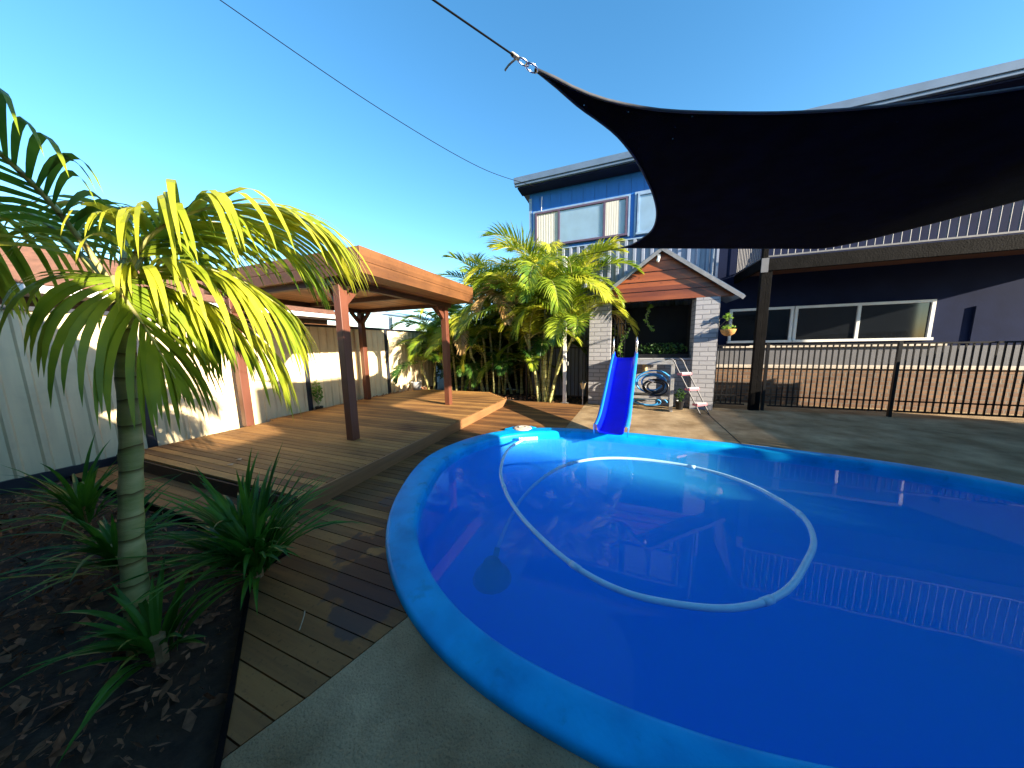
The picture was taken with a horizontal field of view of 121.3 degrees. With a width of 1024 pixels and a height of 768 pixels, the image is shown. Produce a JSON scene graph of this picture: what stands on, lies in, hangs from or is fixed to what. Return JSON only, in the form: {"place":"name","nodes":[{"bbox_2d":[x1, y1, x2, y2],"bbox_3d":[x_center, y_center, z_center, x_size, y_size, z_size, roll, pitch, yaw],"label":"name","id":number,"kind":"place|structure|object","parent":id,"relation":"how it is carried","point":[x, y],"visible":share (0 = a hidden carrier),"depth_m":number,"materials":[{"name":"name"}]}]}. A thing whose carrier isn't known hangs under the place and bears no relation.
{"place":"outdoors","nodes":[
{"label":"outdoors","id":0,"kind":"place"},
{"bbox_2d":[0,368,586,767],"bbox_3d":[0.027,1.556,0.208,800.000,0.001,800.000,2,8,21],"label":"ground","id":1,"kind":"structure","parent":0,"point":[196,746],"depth_m":1.44,"materials":[{"name":"soil"}]},
{"bbox_2d":[0,432,175,531],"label":"strappy plant","id":2,"kind":"object","parent":1,"relation":"on","point":[78,500],"visible":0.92,"depth_m":2.52,"materials":[{"name":"green plant"}]},
{"bbox_2d":[0,475,221,606],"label":"strappy plant","id":3,"kind":"object","parent":1,"relation":"on","point":[104,537],"visible":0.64,"depth_m":1.92,"materials":[{"name":"green plant"}]},
{"bbox_2d":[0,556,237,766],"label":"strappy plant","id":4,"kind":"object","parent":1,"relation":"on","point":[149,637],"visible":0.98,"depth_m":1.41,"materials":[{"name":"green plant"}]},
{"bbox_2d":[0,482,243,767],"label":"garden leaf litter","id":5,"kind":"object","parent":1,"relation":"on","point":[18,705],"visible":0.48,"depth_m":1.49,"materials":[{"name":"brown plant"}]},
{"bbox_2d":[0,246,349,324],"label":"neighbour house","id":6,"kind":"structure","parent":1,"relation":"on","point":[311,315],"depth_m":6.36,"materials":[{"name":"brown brick"}]},
{"bbox_2d":[70,475,287,767],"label":"garden path edging","id":7,"kind":"object","parent":1,"relation":"on","point":[225,722],"visible":0.4,"depth_m":1.43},
{"bbox_2d":[0,88,376,656],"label":"foreground palm","id":8,"kind":"object","parent":1,"relation":"on","point":[139,377],"visible":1,"depth_m":1.37,"materials":[{"name":"plant"}]},
{"bbox_2d":[0,305,436,494],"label":"steel fence","id":9,"kind":"object","parent":1,"relation":"on","point":[37,431],"visible":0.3,"depth_m":3.93,"materials":[{"name":"white metal"}]},
{"bbox_2d":[74,445,366,659],"bbox_3d":[-1.772,0.876,1.893,1.278,0.885,1.331,2,8,21],"label":"strappy plant","id":10,"kind":"object","parent":1,"relation":"on","point":[241,549],"visible":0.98,"depth_m":1.82,"materials":[{"name":"green plant"}]},
{"bbox_2d":[145,448,327,570],"bbox_3d":[-2.016,0.910,2.078,1.145,0.778,0.983,-3,8,-11],"label":"strappy plant","id":11,"kind":"object","parent":1,"relation":"on","point":[237,513],"visible":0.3,"depth_m":2.14,"materials":[{"name":"green plant"}]},
{"bbox_2d":[246,311,437,381],"bbox_3d":[-5.530,-1.550,11.207,3.700,3.300,8.700,2,8,21],"label":"neighbour awning","id":12,"kind":"object","parent":1,"relation":"on","point":[390,314],"visible":0.19,"depth_m":10.38,"materials":[{"name":"white paint"}]},
{"bbox_2d":[191,386,580,438],"bbox_3d":[-1.610,0.617,6.370,5.492,0.316,6.152,2,8,21],"label":"garden bed","id":13,"kind":"object","parent":1,"relation":"on","point":[425,387],"visible":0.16,"depth_m":8.38,"materials":[{"name":"brown soil"}]},
{"bbox_2d":[390,327,458,389],"bbox_3d":[-2.656,-0.751,9.489,2.676,2.188,2.475,-1,8,0],"label":"cane palm","id":14,"kind":"object","parent":1,"relation":"on","point":[435,358],"visible":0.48,"depth_m":9.03,"materials":[{"name":"green plant"}]},
{"bbox_2d":[390,304,491,390],"bbox_3d":[-2.067,-1.278,9.756,3.398,3.145,3.594,-6,9,-35],"label":"cane palm","id":15,"kind":"object","parent":1,"relation":"on","point":[416,342],"visible":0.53,"depth_m":8.97,"materials":[{"name":"green plant"}]},
{"bbox_2d":[432,322,472,388],"bbox_3d":[-2.217,-0.751,10.636,1.957,3.291,1.087,2,8,21],"label":"screening shrub","id":16,"kind":"object","parent":1,"relation":"on","point":[452,374],"visible":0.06,"depth_m":10.62,"materials":[{"name":"green plant"}]},
{"bbox_2d":[429,315,515,391],"bbox_3d":[-1.242,-1.078,9.779,2.930,2.708,3.334,-2,8,-7],"label":"cane palm","id":17,"kind":"object","parent":1,"relation":"on","point":[468,368],"visible":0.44,"depth_m":8.97,"materials":[{"name":"green plant"}]},
{"bbox_2d":[453,308,498,388],"bbox_3d":[-1.335,-1.344,10.459,2.127,3.073,1.308,2,8,21],"label":"screening shrub","id":18,"kind":"object","parent":1,"relation":"on","point":[475,356],"visible":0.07,"depth_m":10.31,"materials":[{"name":"green plant"}]},
{"bbox_2d":[418,250,534,394],"bbox_3d":[-0.537,-1.830,8.883,4.167,4.417,3.739,2,8,21],"label":"cane palm","id":19,"kind":"object","parent":1,"relation":"on","point":[467,311],"visible":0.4,"depth_m":8.14,"materials":[{"name":"green plant"}]},
{"bbox_2d":[452,332,525,388],"bbox_3d":[-0.857,-0.946,10.643,3.880,2.210,0.060,2,8,21],"label":"dark back fence","id":20,"kind":"object","parent":1,"relation":"on","point":[513,385],"visible":0.09,"depth_m":10.54,"materials":[{"name":"black metal"}]},
{"bbox_2d":[460,303,521,390],"bbox_3d":[-0.598,-1.440,10.081,2.489,3.687,1.152,3,8,26],"label":"screening shrub","id":21,"kind":"object","parent":1,"relation":"on","point":[489,382],"visible":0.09,"depth_m":9.99,"materials":[{"name":"green plant"}]},
{"bbox_2d":[457,263,557,393],"bbox_3d":[0.186,-1.679,9.211,3.522,3.998,3.123,4,9,33],"label":"cane palm","id":22,"kind":"object","parent":1,"relation":"on","point":[495,318],"visible":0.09,"depth_m":8.81,"materials":[{"name":"green plant"}]},
{"bbox_2d":[463,320,558,393],"bbox_3d":[-0.156,-0.825,9.251,3.486,2.393,3.138,2,8,21],"label":"cane palm","id":23,"kind":"object","parent":1,"relation":"on","point":[501,369],"visible":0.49,"depth_m":8.93,"materials":[{"name":"green plant"}]},
{"bbox_2d":[505,320,530,391],"bbox_3d":[0.581,-1.426,9.694,1.953,3.805,1.446,2,8,21],"label":"screening shrub","id":24,"kind":"object","parent":1,"relation":"on","point":[518,378],"visible":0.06,"depth_m":9.76,"materials":[{"name":"green plant"}]},
{"bbox_2d":[485,281,588,396],"bbox_3d":[0.550,-1.257,8.694,3.046,3.284,2.964,-4,8,-22],"label":"cane palm","id":25,"kind":"object","parent":1,"relation":"on","point":[539,350],"visible":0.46,"depth_m":8.01,"materials":[{"name":"green plant"}]},
{"bbox_2d":[454,220,643,401],"bbox_3d":[0.789,-1.784,7.619,4.506,4.618,4.520,-7,10,-38],"label":"cane palm","id":26,"kind":"object","parent":1,"relation":"on","point":[555,286],"visible":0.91,"depth_m":6.89,"materials":[{"name":"green plant"}]},
{"bbox_2d":[525,346,588,400],"bbox_3d":[1.216,-0.270,7.914,1.765,1.520,0.050,2,8,21],"label":"pool gate fence","id":27,"kind":"object","parent":1,"relation":"on","point":[526,375],"visible":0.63,"depth_m":7.84,"materials":[{"name":"black metal"}]},
{"bbox_2d":[561,256,567,402],"bbox_3d":[1.339,-1.275,7.263,0.180,3.680,0.160,2,8,21],"label":"white steel post","id":28,"kind":"object","parent":1,"relation":"on","point":[565,363],"visible":0.61,"depth_m":7.32,"materials":[{"name":"metal"}]},
{"bbox_2d":[579,380,586,404],"bbox_3d":[1.763,0.241,7.185,0.141,0.680,0.141,-4,8,-24],"label":"garden lantern","id":29,"kind":"object","parent":1,"relation":"on","point":[582,383],"visible":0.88,"depth_m":7.13,"materials":[{"name":"metal"}]},
{"bbox_2d":[514,58,1023,397],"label":"two storey house","id":30,"kind":"structure","parent":1,"relation":"on","point":[585,204],"depth_m":6.75,"materials":[{"name":"metal"}]},
{"bbox_2d":[220,0,541,210],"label":"service cable","id":31,"kind":"object","parent":30,"relation":"on","point":[362,97],"visible":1,"depth_m":5.05,"materials":[{"name":"black rubber"}]},
{"bbox_2d":[533,194,630,248],"bbox_3d":[1.815,-4.362,7.823,2.580,1.015,0.105,2,8,21],"label":"window","id":32,"kind":"structure","parent":30,"relation":"in","point":[605,218],"depth_m":7.79,"materials":[{"name":"glass"}]},
{"bbox_2d":[633,189,655,236],"bbox_3d":[3.841,-4.297,7.064,1.550,1.055,0.105,2,8,21],"label":"window","id":33,"kind":"structure","parent":30,"relation":"in","point":[646,210],"depth_m":7.26,"materials":[{"name":"glass"}]},
{"bbox_2d":[726,306,794,342],"bbox_3d":[6.271,-1.481,7.293,1.340,0.870,0.105,2,8,21],"label":"window","id":34,"kind":"structure","parent":30,"relation":"in","point":[780,319],"depth_m":7.25,"materials":[{"name":"black glass"}]},
{"bbox_2d":[791,299,936,341],"bbox_3d":[8.003,-1.425,6.645,2.400,0.870,0.105,2,8,21],"label":"window","id":35,"kind":"structure","parent":30,"relation":"in","point":[909,319],"depth_m":6.61,"materials":[{"name":"black glass"}]},
{"bbox_2d":[968,304,1023,344],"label":"door","id":36,"kind":"structure","parent":30,"relation":"in","point":[989,322],"depth_m":5.92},
{"bbox_2d":[144,389,503,497],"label":"deck floor","id":37,"kind":"structure","parent":0,"point":[323,445],"depth_m":4.22,"materials":[{"name":"brown wood"}]},
{"bbox_2d":[311,380,323,409],"bbox_3d":[-4.370,0.332,6.486,0.210,0.877,0.227,-1,8,-4],"label":"slender pot plant","id":38,"kind":"object","parent":37,"relation":"on","point":[316,393],"visible":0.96,"depth_m":6.47,"materials":[{"name":"green plant"}]},
{"bbox_2d":[202,245,472,440],"bbox_3d":[-3.013,-0.688,5.756,3.523,2.605,2.983,2,8,21],"label":"timber pergola","id":39,"kind":"object","parent":37,"relation":"on","point":[400,285],"visible":0.81,"depth_m":4.75,"materials":[{"name":"brown wood"}]},
{"bbox_2d":[393,384,411,392],"bbox_3d":[-3.354,0.146,8.731,0.270,0.281,0.708,5,10,39],"label":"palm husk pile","id":40,"kind":"object","parent":37,"relation":"on","point":[400,389],"visible":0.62,"depth_m":8.83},
{"bbox_2d":[411,369,421,389],"bbox_3d":[-3.026,-0.162,9.083,0.356,0.682,0.352,2,8,21],"label":"grey bucket","id":41,"kind":"object","parent":37,"relation":"on","point":[415,384],"visible":1,"depth_m":9.01,"materials":[{"name":"grey plastic"}]},
{"bbox_2d":[75,400,584,767],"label":"deck floor","id":42,"kind":"structure","parent":0,"point":[334,582],"depth_m":1.78,"materials":[{"name":"brown wood"}]},
{"bbox_2d":[116,455,297,514],"bbox_3d":[-3.632,1.073,3.256,3.584,0.142,0.017,2,8,21],"label":"deck riser panel","id":43,"kind":"object","parent":42,"relation":"on","point":[225,488],"visible":0.5,"depth_m":3.20,"materials":[{"name":"black wood"}]},
{"bbox_2d":[297,389,506,514],"bbox_3d":[-1.279,0.619,6.240,2.676,0.170,6.951,-2,8,-10],"label":"deck edge strip","id":44,"kind":"object","parent":42,"relation":"on","point":[344,483],"visible":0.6,"depth_m":3.60,"materials":[{"name":"brown wood"}]},
{"bbox_2d":[0,0,1023,330],"label":"sky","id":45,"kind":"structure","parent":0,"point":[195,94],"materials":[{"name":"blue"}]},
{"bbox_2d":[221,401,1023,767],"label":"concrete patio","id":46,"kind":"structure","parent":0,"point":[403,695],"depth_m":1.31,"materials":[{"name":"grey concrete"}]},
{"bbox_2d":[633,359,675,411],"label":"steel platform","id":47,"kind":"structure","parent":46,"relation":"on","point":[646,395],"depth_m":6.30,"materials":[{"name":"grey metal"}]},
{"bbox_2d":[593,336,637,437],"bbox_3d":[2.045,-0.137,5.457,0.541,1.568,2.523,3,8,25],"label":"pool slide","id":48,"kind":"object","parent":47,"relation":"attached to","point":[614,415],"visible":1,"depth_m":5.27,"materials":[{"name":"blue plastic"}]},
{"bbox_2d":[642,364,647,371],"bbox_3d":[3.180,-0.390,6.894,0.110,0.200,0.105,2,8,21],"label":"white bottle","id":49,"kind":"object","parent":47,"relation":"on","point":[644,367],"visible":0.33,"depth_m":6.86,"materials":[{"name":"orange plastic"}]},
{"bbox_2d":[633,398,667,405],"bbox_3d":[3.178,0.401,6.631,0.728,0.215,0.104,2,8,21],"label":"coiled hose","id":50,"kind":"object","parent":47,"relation":"on","point":[655,404],"visible":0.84,"depth_m":6.62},
{"bbox_2d":[635,370,669,392],"bbox_3d":[3.187,-0.049,6.508,0.765,0.557,0.104,2,8,19],"label":"coiled hose","id":51,"kind":"object","parent":47,"relation":"on","point":[660,376],"visible":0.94,"depth_m":6.49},
{"bbox_2d":[642,378,668,395],"bbox_3d":[3.220,0.070,6.473,0.549,0.395,0.102,2,8,23],"label":"coiled hose","id":52,"kind":"object","parent":47,"relation":"on","point":[662,382],"visible":1,"depth_m":6.45,"materials":[{"name":"black rubber"}]},
{"bbox_2d":[587,249,745,409],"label":"gabled portico","id":53,"kind":"structure","parent":46,"relation":"on","point":[693,326],"depth_m":6.65,"materials":[{"name":"grey brick"}]},
{"bbox_2d":[617,328,630,356],"bbox_3d":[2.792,-1.011,7.273,0.370,0.813,0.186,2,8,21],"label":"climbing vine","id":54,"kind":"object","parent":53,"relation":"attached to","point":[621,343],"visible":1,"depth_m":7.27,"materials":[{"name":"green plant"}]},
{"bbox_2d":[643,304,654,331],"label":"hanging vine","id":55,"kind":"object","parent":53,"relation":"hanging from","point":[646,315],"visible":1,"depth_m":7.01,"materials":[{"name":"green plant"}]},
{"bbox_2d":[638,342,687,357],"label":"ledge plants","id":56,"kind":"object","parent":53,"relation":"on","point":[674,347],"visible":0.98,"depth_m":6.80,"materials":[{"name":"green plant"}]},
{"bbox_2d":[718,313,735,335],"bbox_3d":[4.535,-1.253,6.044,0.302,0.488,0.276,2,8,21],"label":"hanging basket","id":57,"kind":"object","parent":53,"relation":"hanging from","point":[724,330],"visible":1,"depth_m":6.01,"materials":[{"name":"green plant"}]},
{"bbox_2d":[675,388,685,409],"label":"potted plant","id":58,"kind":"object","parent":46,"relation":"on","point":[679,403],"visible":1,"depth_m":6.47,"materials":[{"name":"green plant"}]},
{"bbox_2d":[665,358,709,414],"bbox_3d":[3.711,0.044,6.092,0.904,1.185,0.322,2,8,21],"label":"aluminium ladder","id":59,"kind":"object","parent":46,"relation":"on","point":[696,404],"visible":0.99,"depth_m":6.01,"materials":[{"name":"silver metal"}]},
{"bbox_2d":[704,410,740,443],"bbox_3d":[3.879,0.715,5.457,0.012,0.003,2.661,2,8,22],"label":"path joint","id":60,"kind":"object","parent":46,"relation":"on","point":[723,427],"visible":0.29,"depth_m":5.02,"materials":[{"name":"grey concrete"}]},
{"bbox_2d":[712,341,1023,417],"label":"pool safety fence","id":61,"kind":"object","parent":46,"relation":"on","point":[891,400],"visible":0.99,"depth_m":5.51,"materials":[{"name":"black metal"}]},
{"bbox_2d":[714,364,1023,413],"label":"brick planter","id":62,"kind":"object","parent":46,"relation":"on","point":[746,379],"visible":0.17,"depth_m":6.27,"materials":[{"name":"stone"}]},
{"bbox_2d":[734,200,1023,410],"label":"timber balcony","id":63,"kind":"structure","parent":46,"relation":"on","point":[765,267],"depth_m":5.63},
{"bbox_2d":[386,425,1023,767],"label":"swimming pool","id":64,"kind":"structure","parent":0,"point":[887,631],"depth_m":2.94,"materials":[{"name":"plastic"}]},
{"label":"pool water","id":65,"kind":"structure","parent":64,"relation":"in","visible":0},
{"bbox_2d":[473,438,816,612],"bbox_3d":[1.103,1.510,3.060,3.114,0.859,2.625,2,8,21],"label":"pool cleaner","id":66,"kind":"object","parent":65,"relation":"on","point":[492,575],"visible":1,"depth_m":2.45,"materials":[{"name":"white plastic"}]},
{"bbox_3d":[1.490,-0.718,-4.645,18.000,5.600,10.620,2,8,21],"label":"rear house","id":67,"kind":"object","parent":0,"visible":0},
{"bbox_2d":[432,0,528,71],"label":"sail rope","id":68,"kind":"object","parent":67,"relation":"attached to","point":[516,57],"visible":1,"depth_m":1.29,"materials":[{"name":"metal"}]},
{"bbox_2d":[525,61,1023,248],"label":"shade sail","id":69,"kind":"object","parent":68,"relation":"hanging from","point":[768,180],"visible":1,"depth_m":2.00,"materials":[{"name":"fabric"}]}
]}

